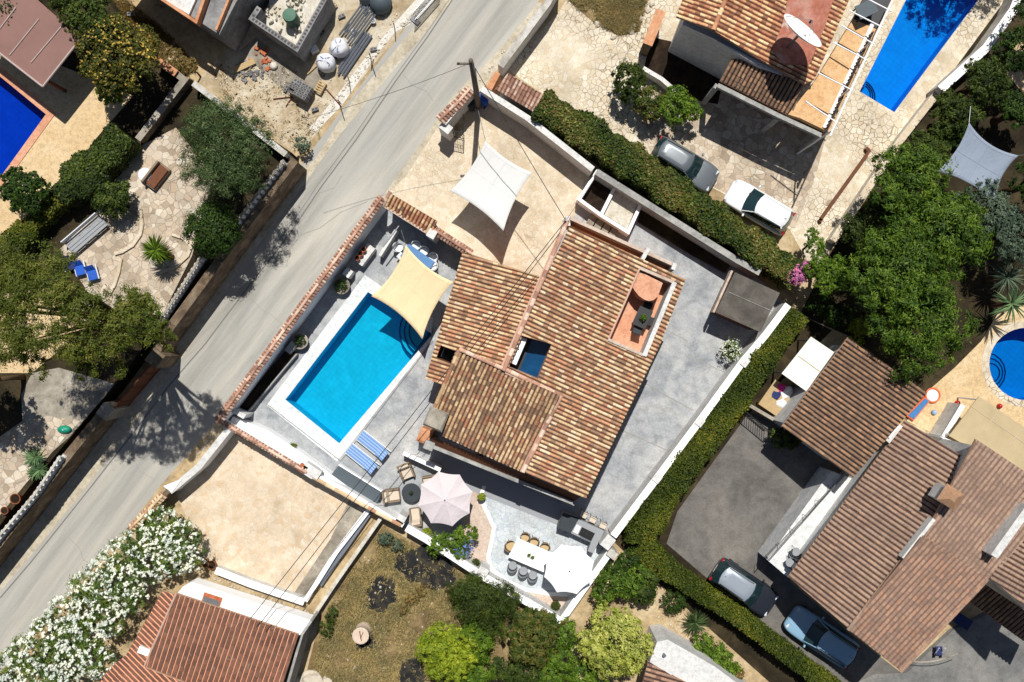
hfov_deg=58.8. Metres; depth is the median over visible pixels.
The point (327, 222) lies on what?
road seam
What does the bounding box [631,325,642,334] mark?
terrace chair
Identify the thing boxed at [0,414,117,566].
retaining wall
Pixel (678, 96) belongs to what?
shrub
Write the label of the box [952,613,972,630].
water tub
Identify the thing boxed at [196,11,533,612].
wall foot stones
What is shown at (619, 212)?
planter bay
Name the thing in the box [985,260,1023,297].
palm
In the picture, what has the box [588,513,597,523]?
bar stool
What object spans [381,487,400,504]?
armchair
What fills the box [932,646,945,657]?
wheel table
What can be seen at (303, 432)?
paving joint
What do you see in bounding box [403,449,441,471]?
wall
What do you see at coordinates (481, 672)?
leafy tree
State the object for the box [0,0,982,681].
ground
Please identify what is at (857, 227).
broad tree
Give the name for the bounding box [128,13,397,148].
site gravel
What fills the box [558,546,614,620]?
garden wall
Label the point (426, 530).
topiary
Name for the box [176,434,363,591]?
patio lot
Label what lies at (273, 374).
long planter
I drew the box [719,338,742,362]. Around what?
potted oleander
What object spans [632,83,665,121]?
shrub
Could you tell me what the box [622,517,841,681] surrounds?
moss hedge
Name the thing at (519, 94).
tiled canopy
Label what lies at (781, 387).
garment
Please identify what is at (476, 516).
pink paving
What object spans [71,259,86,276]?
sun lounger
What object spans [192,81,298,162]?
boundary wall
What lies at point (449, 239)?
garden wall
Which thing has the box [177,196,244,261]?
round tree
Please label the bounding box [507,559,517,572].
chair
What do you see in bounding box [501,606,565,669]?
loquat tree
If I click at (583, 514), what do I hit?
bar stool
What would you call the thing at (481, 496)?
topiary
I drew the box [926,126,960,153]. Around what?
broad tree
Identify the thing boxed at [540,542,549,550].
chair
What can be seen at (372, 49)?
hollow block
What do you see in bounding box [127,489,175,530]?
garden wall
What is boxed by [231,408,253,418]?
wall pier
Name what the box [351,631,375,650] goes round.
ash patch
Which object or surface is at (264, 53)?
brick rubble
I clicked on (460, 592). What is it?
cypress bush
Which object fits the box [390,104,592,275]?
driveway
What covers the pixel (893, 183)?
broad tree
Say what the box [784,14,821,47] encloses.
satellite dish
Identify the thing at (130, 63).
fruit tree
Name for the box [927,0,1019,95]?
boundary wall
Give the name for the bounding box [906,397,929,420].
slide
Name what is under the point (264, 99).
weeds
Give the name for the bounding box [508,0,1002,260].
terrace
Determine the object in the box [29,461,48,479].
agave
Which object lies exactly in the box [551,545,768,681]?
garden soil
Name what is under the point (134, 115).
garden terrain
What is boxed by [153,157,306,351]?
retaining wall
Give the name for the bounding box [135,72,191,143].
garden wall
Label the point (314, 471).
garden oven
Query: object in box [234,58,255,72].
plank
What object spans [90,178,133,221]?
shrub
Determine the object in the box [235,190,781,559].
terrace concrete
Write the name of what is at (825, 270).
bright tree
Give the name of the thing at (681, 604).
shrub
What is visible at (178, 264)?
garden edging
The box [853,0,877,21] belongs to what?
glass table
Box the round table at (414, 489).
[402,483,420,502]
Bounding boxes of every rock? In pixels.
[300,670,322,681]
[323,676,332,681]
[594,21,600,26]
[610,34,616,39]
[649,0,654,6]
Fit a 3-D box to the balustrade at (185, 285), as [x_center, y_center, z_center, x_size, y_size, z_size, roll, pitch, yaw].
[-19.031,-2.928,52.360,0.280,0.680,4.501,33,90,0]
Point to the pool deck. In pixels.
(82, 117)
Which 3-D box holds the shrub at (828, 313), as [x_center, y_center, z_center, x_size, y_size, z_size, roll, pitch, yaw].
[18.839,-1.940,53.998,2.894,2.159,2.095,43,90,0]
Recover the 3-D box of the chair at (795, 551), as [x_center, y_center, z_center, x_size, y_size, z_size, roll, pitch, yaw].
[16.389,12.219,52.571,0.633,0.864,0.604,30,90,0]
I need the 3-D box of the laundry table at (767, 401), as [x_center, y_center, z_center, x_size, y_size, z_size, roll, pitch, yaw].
[15.962,3.535,54.550,1.919,0.900,1.812,34,90,0]
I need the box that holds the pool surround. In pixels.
[267,275,432,460]
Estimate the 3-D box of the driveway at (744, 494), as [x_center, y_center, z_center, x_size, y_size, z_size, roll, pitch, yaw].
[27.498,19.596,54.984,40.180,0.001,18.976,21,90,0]
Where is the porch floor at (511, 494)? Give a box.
[427,449,577,524]
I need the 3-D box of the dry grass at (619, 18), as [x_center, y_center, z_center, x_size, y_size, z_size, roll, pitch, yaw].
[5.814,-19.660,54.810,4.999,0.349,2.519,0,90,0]
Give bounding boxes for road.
[0,0,538,670]
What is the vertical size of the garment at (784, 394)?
0.076 m
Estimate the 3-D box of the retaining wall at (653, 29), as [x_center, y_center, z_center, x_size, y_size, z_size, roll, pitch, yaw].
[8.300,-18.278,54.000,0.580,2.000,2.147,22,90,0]
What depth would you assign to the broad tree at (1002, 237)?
50.94 m
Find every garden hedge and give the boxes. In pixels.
[0,190,70,285]
[51,122,142,208]
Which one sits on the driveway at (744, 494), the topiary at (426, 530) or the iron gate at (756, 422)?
the iron gate at (756, 422)
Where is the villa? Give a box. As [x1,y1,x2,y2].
[423,215,685,498]
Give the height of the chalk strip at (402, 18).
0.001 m
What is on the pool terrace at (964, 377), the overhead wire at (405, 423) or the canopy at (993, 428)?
the canopy at (993, 428)
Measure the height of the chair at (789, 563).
0.864 m
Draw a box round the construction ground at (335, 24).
[198,0,414,150]
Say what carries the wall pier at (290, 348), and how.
on the terrace concrete at (677, 372)
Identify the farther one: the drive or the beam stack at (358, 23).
the drive
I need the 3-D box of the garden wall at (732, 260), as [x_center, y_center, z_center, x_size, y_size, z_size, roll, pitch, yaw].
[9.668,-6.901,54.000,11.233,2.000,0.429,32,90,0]
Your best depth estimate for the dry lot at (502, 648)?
54.99 m
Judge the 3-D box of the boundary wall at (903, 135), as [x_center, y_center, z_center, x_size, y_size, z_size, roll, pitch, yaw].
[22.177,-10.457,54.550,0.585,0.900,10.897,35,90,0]
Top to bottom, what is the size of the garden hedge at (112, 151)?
2.057 m
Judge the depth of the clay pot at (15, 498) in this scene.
52.63 m
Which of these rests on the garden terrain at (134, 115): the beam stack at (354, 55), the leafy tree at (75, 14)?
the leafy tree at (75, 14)
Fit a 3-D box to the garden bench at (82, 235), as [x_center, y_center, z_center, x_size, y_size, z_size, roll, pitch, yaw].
[-24.651,-6.208,52.590,2.600,0.820,0.870,-41,90,0]
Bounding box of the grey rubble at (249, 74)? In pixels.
[236,59,264,83]
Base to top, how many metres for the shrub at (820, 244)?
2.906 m
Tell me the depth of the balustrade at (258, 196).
52.31 m
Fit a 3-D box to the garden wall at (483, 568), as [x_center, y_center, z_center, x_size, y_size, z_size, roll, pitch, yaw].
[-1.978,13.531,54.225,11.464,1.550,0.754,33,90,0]
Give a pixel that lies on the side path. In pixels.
(18, 368)
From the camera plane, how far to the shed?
52.64 m
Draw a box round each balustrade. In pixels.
[0,454,66,542]
[158,256,205,320]
[237,159,287,225]
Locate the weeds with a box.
[209,62,321,151]
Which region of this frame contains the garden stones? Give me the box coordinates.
[323,543,684,668]
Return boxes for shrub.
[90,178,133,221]
[93,80,125,105]
[119,296,164,333]
[162,47,201,77]
[293,135,311,155]
[319,606,338,639]
[376,531,403,551]
[399,584,426,616]
[426,522,478,560]
[486,652,561,681]
[564,657,609,681]
[590,563,653,603]
[604,547,640,576]
[611,58,649,106]
[630,568,659,605]
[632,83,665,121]
[655,84,703,128]
[660,587,687,615]
[692,632,742,676]
[727,667,744,679]
[769,426,801,450]
[802,227,825,256]
[804,291,854,329]
[845,316,870,345]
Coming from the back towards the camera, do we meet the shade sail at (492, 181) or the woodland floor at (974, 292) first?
the woodland floor at (974, 292)
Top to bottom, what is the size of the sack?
0.240 m
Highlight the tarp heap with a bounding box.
[359,0,391,14]
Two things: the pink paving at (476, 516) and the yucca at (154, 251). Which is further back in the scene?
the pink paving at (476, 516)
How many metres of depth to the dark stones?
54.96 m
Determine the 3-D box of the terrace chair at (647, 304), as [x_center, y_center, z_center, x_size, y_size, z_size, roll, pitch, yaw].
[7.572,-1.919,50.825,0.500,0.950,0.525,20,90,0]
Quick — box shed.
[710,270,779,331]
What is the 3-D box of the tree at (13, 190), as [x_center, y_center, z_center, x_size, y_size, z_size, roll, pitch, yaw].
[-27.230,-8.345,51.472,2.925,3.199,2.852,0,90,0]
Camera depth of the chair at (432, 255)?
54.52 m
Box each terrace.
[483,497,603,592]
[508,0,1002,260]
[907,307,1023,441]
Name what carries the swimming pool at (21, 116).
in the pool deck
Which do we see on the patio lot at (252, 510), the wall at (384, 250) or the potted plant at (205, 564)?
the potted plant at (205, 564)
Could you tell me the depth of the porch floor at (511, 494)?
54.98 m
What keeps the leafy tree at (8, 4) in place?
on the garden terrain at (134, 115)
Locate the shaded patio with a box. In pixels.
[644,38,720,103]
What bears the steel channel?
attached to the wall at (335, 553)
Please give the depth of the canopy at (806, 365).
52.52 m
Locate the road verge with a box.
[382,2,541,197]
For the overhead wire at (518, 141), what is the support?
attached to the utility pole
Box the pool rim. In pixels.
[982,320,1023,406]
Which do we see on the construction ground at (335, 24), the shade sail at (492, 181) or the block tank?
the block tank
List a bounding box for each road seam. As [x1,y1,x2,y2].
[0,0,451,597]
[268,0,448,254]
[288,201,367,249]
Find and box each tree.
[0,0,43,25]
[0,164,51,217]
[0,237,178,382]
[0,374,25,380]
[45,0,125,47]
[70,12,162,99]
[173,92,280,206]
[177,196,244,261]
[412,621,482,681]
[455,619,499,681]
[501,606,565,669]
[538,616,580,681]
[572,597,655,680]
[799,251,850,296]
[834,218,953,325]
[838,193,907,255]
[860,272,987,389]
[866,139,958,230]
[882,188,1001,286]
[907,123,952,169]
[926,88,986,140]
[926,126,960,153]
[951,178,1011,234]
[955,54,1014,107]
[987,198,1023,270]
[989,88,1023,130]
[990,24,1023,73]
[998,161,1023,198]
[1005,0,1023,39]
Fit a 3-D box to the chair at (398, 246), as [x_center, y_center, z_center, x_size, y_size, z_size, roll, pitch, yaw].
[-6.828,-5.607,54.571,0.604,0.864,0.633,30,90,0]
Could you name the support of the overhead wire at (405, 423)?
attached to the wire bracket
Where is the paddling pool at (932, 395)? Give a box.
[925,387,940,402]
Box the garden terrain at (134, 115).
[0,0,298,531]
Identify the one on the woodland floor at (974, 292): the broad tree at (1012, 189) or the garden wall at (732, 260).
the broad tree at (1012, 189)
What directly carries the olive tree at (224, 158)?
on the garden terrain at (134, 115)
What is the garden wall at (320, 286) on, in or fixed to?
on the terrace concrete at (677, 372)
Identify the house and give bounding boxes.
[100,578,321,681]
[160,0,268,52]
[642,624,745,681]
[668,0,892,153]
[758,337,1023,672]
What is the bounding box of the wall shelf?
[355,243,376,266]
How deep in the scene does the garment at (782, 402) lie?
54.05 m
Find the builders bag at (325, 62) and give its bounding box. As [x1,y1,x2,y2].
[316,53,335,72]
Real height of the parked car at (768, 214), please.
1.632 m
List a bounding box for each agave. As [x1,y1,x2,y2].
[22,445,45,468]
[25,466,37,479]
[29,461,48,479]
[680,609,709,634]
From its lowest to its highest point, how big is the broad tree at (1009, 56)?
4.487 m
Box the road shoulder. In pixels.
[0,0,452,590]
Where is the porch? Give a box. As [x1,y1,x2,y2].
[423,436,580,505]
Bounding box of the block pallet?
[288,78,316,105]
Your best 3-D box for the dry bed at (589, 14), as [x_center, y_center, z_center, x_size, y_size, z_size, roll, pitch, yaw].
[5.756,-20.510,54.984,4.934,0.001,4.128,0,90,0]
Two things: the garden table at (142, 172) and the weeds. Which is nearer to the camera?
the garden table at (142, 172)
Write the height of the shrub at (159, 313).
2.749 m
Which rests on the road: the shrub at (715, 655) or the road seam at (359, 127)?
the road seam at (359, 127)
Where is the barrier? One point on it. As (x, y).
(415, 20)
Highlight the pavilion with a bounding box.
[0,0,93,91]
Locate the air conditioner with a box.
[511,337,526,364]
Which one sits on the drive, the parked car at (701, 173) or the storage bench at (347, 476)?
the parked car at (701, 173)
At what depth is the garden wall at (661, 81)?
54.10 m
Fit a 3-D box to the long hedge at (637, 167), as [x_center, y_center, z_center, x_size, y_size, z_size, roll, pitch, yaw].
[9.189,-8.950,53.568,18.457,2.863,2.617,34,90,0]
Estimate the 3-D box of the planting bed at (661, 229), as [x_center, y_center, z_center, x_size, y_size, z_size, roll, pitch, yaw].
[10.286,-6.017,54.875,6.386,0.250,0.966,33,90,0]
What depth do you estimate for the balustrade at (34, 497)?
52.28 m
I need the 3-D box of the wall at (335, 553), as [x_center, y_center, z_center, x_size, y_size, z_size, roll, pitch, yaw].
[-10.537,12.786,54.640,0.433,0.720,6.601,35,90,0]
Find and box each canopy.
[382,190,439,243]
[487,71,542,115]
[772,337,833,390]
[945,396,1023,470]
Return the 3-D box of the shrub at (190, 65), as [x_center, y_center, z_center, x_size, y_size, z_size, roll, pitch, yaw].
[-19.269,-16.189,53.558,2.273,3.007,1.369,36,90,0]
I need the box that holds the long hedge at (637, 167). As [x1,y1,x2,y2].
[531,88,805,290]
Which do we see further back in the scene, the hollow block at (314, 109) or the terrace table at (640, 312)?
the hollow block at (314, 109)
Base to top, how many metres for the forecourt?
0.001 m
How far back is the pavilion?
50.30 m
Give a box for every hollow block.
[127,12,135,16]
[311,106,318,111]
[337,13,345,19]
[370,47,376,51]
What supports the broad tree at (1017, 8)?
on the woodland floor at (974, 292)
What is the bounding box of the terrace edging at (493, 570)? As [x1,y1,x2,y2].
[479,486,570,596]
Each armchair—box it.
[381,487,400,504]
[396,462,415,480]
[409,507,422,526]
[422,474,434,482]
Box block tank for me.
[249,0,335,62]
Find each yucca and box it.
[139,232,170,265]
[158,245,174,265]
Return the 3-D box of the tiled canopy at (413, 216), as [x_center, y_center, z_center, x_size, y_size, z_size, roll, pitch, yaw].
[-5.826,-7.248,53.536,3.657,2.928,1.030,32,90,0]
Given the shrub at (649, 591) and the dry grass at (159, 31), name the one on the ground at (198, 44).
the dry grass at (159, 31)
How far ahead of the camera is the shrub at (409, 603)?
54.56 m
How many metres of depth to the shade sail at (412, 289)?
52.52 m
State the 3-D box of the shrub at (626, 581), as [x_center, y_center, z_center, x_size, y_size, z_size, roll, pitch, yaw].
[6.460,14.271,53.907,3.771,2.374,2.578,0,90,0]
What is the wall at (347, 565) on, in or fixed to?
on the ground at (198, 44)
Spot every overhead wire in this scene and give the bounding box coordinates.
[248,222,564,620]
[258,221,568,625]
[301,63,468,120]
[473,64,565,219]
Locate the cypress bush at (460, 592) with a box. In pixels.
[440,568,531,642]
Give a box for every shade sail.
[372,230,453,338]
[450,110,531,230]
[939,106,1021,199]
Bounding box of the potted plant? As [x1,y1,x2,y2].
[639,314,646,320]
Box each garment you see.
[772,391,780,399]
[776,398,786,407]
[777,383,785,391]
[781,390,790,398]
[785,386,792,394]
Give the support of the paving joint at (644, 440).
on the terrace concrete at (677, 372)
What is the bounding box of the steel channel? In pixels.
[318,512,371,586]
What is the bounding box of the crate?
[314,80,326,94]
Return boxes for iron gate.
[114,365,160,407]
[452,114,463,138]
[741,407,770,432]
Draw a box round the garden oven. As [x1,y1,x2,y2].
[298,460,322,479]
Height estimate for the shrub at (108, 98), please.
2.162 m
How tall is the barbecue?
1.580 m
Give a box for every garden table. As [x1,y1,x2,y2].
[138,168,151,180]
[401,244,434,268]
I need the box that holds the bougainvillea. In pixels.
[787,260,812,286]
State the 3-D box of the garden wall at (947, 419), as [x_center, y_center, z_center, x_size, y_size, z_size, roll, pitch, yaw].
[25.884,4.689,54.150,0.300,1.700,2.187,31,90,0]
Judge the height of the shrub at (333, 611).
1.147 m
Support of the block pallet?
on the construction slab
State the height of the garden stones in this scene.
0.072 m
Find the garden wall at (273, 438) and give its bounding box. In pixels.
[231,416,346,485]
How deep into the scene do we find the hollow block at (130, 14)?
54.75 m
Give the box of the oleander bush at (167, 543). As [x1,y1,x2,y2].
[0,498,207,681]
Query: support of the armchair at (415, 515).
on the terrace concrete at (677, 372)
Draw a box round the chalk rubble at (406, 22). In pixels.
[311,0,429,130]
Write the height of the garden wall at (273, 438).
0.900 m
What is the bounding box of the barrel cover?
[57,425,71,433]
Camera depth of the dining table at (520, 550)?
54.24 m
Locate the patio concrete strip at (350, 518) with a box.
[295,500,365,602]
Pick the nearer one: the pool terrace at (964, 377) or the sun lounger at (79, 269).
the sun lounger at (79, 269)
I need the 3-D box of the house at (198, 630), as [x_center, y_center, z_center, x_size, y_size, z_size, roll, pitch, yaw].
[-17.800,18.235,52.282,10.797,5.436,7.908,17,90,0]
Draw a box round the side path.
[0,291,79,372]
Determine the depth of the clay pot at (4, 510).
52.63 m
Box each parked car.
[651,135,718,191]
[708,557,778,615]
[723,180,795,234]
[784,605,861,669]
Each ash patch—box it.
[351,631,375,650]
[365,574,396,613]
[394,544,455,589]
[399,657,426,681]
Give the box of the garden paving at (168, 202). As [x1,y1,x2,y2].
[60,128,211,323]
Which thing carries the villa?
on the terrace concrete at (677, 372)
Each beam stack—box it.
[337,31,371,76]
[339,4,376,43]
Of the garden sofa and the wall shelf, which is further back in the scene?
the wall shelf
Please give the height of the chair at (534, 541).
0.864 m
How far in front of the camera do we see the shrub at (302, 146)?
54.01 m
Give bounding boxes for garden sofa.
[141,161,170,190]
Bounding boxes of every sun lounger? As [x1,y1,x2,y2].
[62,255,74,271]
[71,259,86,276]
[83,264,100,280]
[345,443,379,473]
[356,430,389,460]
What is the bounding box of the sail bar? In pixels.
[383,225,398,247]
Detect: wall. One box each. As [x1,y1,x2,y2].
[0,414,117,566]
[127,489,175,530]
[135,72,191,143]
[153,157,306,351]
[154,57,192,83]
[171,428,234,493]
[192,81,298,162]
[214,195,386,423]
[214,565,304,605]
[220,419,406,526]
[303,509,369,601]
[313,517,382,613]
[379,229,398,256]
[396,509,560,623]
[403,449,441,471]
[433,226,473,254]
[436,86,473,140]
[480,86,594,176]
[497,0,556,76]
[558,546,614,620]
[594,169,760,276]
[599,303,790,559]
[639,9,665,56]
[643,66,672,93]
[747,402,775,421]
[826,92,940,243]
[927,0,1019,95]
[929,402,964,437]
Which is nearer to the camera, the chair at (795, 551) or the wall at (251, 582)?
the chair at (795, 551)
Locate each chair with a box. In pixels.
[392,242,402,251]
[411,240,420,249]
[419,245,428,254]
[428,252,438,260]
[430,262,438,270]
[504,539,514,551]
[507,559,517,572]
[518,565,527,577]
[520,530,530,540]
[528,571,537,582]
[530,535,539,545]
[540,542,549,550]
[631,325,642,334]
[643,301,654,309]
[647,317,654,325]
[782,555,796,569]
[789,545,801,558]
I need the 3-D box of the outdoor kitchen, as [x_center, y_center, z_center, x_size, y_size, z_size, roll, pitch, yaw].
[3.956,11.342,54.450,2.714,1.100,1.524,28,90,0]
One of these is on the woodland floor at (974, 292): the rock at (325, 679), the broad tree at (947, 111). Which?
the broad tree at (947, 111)
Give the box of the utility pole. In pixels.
[457,58,480,108]
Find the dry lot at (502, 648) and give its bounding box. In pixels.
[307,525,552,681]
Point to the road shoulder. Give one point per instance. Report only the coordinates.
(64, 500)
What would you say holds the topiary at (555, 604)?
on the pink paving at (476, 516)
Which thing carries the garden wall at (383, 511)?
on the terrace concrete at (677, 372)
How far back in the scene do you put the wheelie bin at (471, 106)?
53.95 m
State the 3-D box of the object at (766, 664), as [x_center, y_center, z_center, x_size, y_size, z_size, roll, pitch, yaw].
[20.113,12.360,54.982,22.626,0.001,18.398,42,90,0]
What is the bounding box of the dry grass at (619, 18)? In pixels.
[571,0,647,34]
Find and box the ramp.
[0,368,113,449]
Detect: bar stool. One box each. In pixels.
[580,508,588,518]
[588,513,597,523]
[598,519,606,529]
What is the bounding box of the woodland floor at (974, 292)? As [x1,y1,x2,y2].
[801,5,1023,390]
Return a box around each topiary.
[422,527,432,534]
[472,556,480,565]
[477,492,485,500]
[551,600,560,610]
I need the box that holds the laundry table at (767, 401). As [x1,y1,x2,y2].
[756,379,794,415]
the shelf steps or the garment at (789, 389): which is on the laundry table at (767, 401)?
the garment at (789, 389)
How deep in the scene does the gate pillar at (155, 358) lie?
52.59 m
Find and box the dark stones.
[225,71,309,135]
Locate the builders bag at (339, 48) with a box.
[329,38,349,58]
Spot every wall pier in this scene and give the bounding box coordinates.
[164,480,180,491]
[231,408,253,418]
[285,341,297,353]
[342,267,354,278]
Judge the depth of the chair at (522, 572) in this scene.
54.52 m
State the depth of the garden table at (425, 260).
54.27 m
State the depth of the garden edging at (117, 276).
52.85 m
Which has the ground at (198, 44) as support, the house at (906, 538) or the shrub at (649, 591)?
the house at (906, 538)
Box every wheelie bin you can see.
[468,99,474,111]
[479,92,487,108]
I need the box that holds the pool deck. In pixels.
[0,55,132,235]
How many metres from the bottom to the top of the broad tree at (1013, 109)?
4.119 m
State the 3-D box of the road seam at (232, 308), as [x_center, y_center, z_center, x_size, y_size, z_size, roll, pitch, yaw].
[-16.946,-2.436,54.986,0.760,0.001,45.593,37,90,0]
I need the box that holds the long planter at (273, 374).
[239,351,298,411]
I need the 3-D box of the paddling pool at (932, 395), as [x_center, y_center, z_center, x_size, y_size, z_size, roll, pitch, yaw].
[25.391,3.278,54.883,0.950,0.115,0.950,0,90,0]
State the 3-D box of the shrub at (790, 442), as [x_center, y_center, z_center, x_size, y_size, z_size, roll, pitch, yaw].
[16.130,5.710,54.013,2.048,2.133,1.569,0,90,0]
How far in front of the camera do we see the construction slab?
54.99 m
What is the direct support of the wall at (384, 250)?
on the terrace concrete at (677, 372)
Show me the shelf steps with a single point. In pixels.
(606, 227)
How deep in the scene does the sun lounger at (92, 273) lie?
52.62 m
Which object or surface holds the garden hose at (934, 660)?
on the forecourt
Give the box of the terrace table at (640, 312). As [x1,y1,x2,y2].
[632,306,652,328]
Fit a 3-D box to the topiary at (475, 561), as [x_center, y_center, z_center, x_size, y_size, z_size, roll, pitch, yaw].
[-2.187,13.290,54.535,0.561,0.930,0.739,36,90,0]
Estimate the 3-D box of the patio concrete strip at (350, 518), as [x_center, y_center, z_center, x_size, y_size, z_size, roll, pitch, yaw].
[-11.013,12.899,54.984,1.355,0.001,6.972,31,90,0]
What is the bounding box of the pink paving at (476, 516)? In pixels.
[463,490,567,609]
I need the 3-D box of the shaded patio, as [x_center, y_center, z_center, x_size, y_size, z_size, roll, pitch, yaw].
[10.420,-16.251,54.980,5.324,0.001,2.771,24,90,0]
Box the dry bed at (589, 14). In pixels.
[569,0,644,35]
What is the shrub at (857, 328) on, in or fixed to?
on the woodland floor at (974, 292)
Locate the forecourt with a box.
[858,609,1023,681]
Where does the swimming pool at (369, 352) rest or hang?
in the terrace concrete at (677, 372)
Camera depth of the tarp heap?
54.30 m
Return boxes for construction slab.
[240,37,336,96]
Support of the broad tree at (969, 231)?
on the woodland floor at (974, 292)
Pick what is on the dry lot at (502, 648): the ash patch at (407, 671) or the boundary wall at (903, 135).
the ash patch at (407, 671)
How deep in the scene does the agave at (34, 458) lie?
52.53 m
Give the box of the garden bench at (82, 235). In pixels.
[61,212,108,252]
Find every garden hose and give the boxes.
[910,659,951,665]
[913,653,957,662]
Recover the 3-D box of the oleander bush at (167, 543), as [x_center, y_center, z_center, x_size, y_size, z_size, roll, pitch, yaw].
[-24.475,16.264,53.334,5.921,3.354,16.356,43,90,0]
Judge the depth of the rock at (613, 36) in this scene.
54.90 m
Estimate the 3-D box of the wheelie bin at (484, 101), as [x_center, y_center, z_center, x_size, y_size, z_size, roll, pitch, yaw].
[-1.700,-14.477,54.453,0.700,1.085,0.790,30,90,0]
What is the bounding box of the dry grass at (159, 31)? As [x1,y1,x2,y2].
[112,0,195,76]
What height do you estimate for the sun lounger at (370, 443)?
0.734 m
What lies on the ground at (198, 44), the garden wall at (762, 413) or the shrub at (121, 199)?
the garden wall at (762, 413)
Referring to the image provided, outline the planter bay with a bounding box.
[576,169,641,236]
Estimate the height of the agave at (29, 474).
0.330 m
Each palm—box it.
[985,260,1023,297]
[987,285,1023,326]
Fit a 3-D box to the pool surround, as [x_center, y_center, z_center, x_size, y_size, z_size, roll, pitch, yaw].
[-9.554,1.518,54.986,5.601,0.001,10.447,37,90,0]
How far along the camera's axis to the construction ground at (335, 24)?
54.99 m
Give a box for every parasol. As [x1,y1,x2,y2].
[418,472,472,525]
[544,544,593,593]
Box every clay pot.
[0,507,10,514]
[10,493,21,503]
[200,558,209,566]
[207,560,216,569]
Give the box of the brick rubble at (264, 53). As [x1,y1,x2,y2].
[248,46,271,71]
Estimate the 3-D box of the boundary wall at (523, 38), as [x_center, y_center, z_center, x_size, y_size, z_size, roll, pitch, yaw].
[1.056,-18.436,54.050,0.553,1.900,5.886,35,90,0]
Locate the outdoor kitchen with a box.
[557,510,603,552]
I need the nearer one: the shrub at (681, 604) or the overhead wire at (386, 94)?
the overhead wire at (386, 94)
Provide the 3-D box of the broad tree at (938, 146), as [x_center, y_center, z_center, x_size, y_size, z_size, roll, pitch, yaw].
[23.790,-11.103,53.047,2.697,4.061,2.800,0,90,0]
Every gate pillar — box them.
[96,400,131,420]
[145,348,180,367]
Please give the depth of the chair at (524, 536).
54.52 m
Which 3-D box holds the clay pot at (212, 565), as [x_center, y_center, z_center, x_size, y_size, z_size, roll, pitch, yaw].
[-18.046,13.462,54.825,0.551,0.350,0.543,0,90,0]
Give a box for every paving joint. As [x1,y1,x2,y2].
[267,404,340,460]
[341,341,432,460]
[622,430,666,450]
[644,382,692,409]
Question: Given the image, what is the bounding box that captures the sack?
[269,61,277,69]
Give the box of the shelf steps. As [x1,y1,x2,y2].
[586,213,617,235]
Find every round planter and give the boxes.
[291,333,308,348]
[333,277,349,293]
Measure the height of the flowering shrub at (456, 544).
2.200 m
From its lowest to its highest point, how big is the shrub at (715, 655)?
1.928 m
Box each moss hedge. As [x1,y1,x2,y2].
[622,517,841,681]
[633,306,808,534]
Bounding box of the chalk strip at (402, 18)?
[309,0,433,133]
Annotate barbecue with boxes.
[416,426,434,443]
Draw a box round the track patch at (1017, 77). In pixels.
[1004,44,1023,91]
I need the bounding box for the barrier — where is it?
[410,0,432,25]
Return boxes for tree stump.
[352,621,371,643]
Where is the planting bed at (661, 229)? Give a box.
[637,210,729,272]
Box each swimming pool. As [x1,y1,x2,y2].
[0,77,45,173]
[285,292,431,442]
[860,0,977,111]
[989,328,1023,399]
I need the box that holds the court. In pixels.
[0,416,79,513]
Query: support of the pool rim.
on the pool terrace at (964, 377)
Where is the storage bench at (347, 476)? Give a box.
[332,463,382,502]
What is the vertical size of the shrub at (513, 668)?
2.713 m
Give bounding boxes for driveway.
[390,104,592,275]
[667,413,986,681]
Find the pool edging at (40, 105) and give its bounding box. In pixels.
[0,67,55,185]
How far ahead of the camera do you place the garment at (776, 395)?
54.06 m
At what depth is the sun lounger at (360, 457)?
54.61 m
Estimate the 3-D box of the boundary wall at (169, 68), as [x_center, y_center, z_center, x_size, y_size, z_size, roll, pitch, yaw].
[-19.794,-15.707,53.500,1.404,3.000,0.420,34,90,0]
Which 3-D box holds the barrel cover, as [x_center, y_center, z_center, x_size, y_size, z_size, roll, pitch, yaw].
[-26.038,5.152,52.837,0.840,0.326,0.496,0,90,0]
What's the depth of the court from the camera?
52.99 m
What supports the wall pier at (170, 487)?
on the patio lot at (252, 510)
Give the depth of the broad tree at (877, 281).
48.40 m
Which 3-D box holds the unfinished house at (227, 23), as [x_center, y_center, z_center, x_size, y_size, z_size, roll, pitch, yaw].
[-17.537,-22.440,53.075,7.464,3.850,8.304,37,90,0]
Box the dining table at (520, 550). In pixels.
[508,538,551,571]
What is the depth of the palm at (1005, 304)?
52.65 m
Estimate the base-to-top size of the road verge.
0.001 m
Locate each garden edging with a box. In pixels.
[109,259,122,293]
[114,209,143,254]
[160,233,192,273]
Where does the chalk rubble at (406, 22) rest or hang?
on the chalk strip at (402, 18)
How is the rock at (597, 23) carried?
on the dry bed at (589, 14)
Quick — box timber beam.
[817,147,870,222]
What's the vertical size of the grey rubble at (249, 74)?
0.178 m
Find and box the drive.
[637,82,825,228]
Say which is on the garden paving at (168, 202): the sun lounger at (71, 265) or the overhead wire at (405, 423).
the sun lounger at (71, 265)
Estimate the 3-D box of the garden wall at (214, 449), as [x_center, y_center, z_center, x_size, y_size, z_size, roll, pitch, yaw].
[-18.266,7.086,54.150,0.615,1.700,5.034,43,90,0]

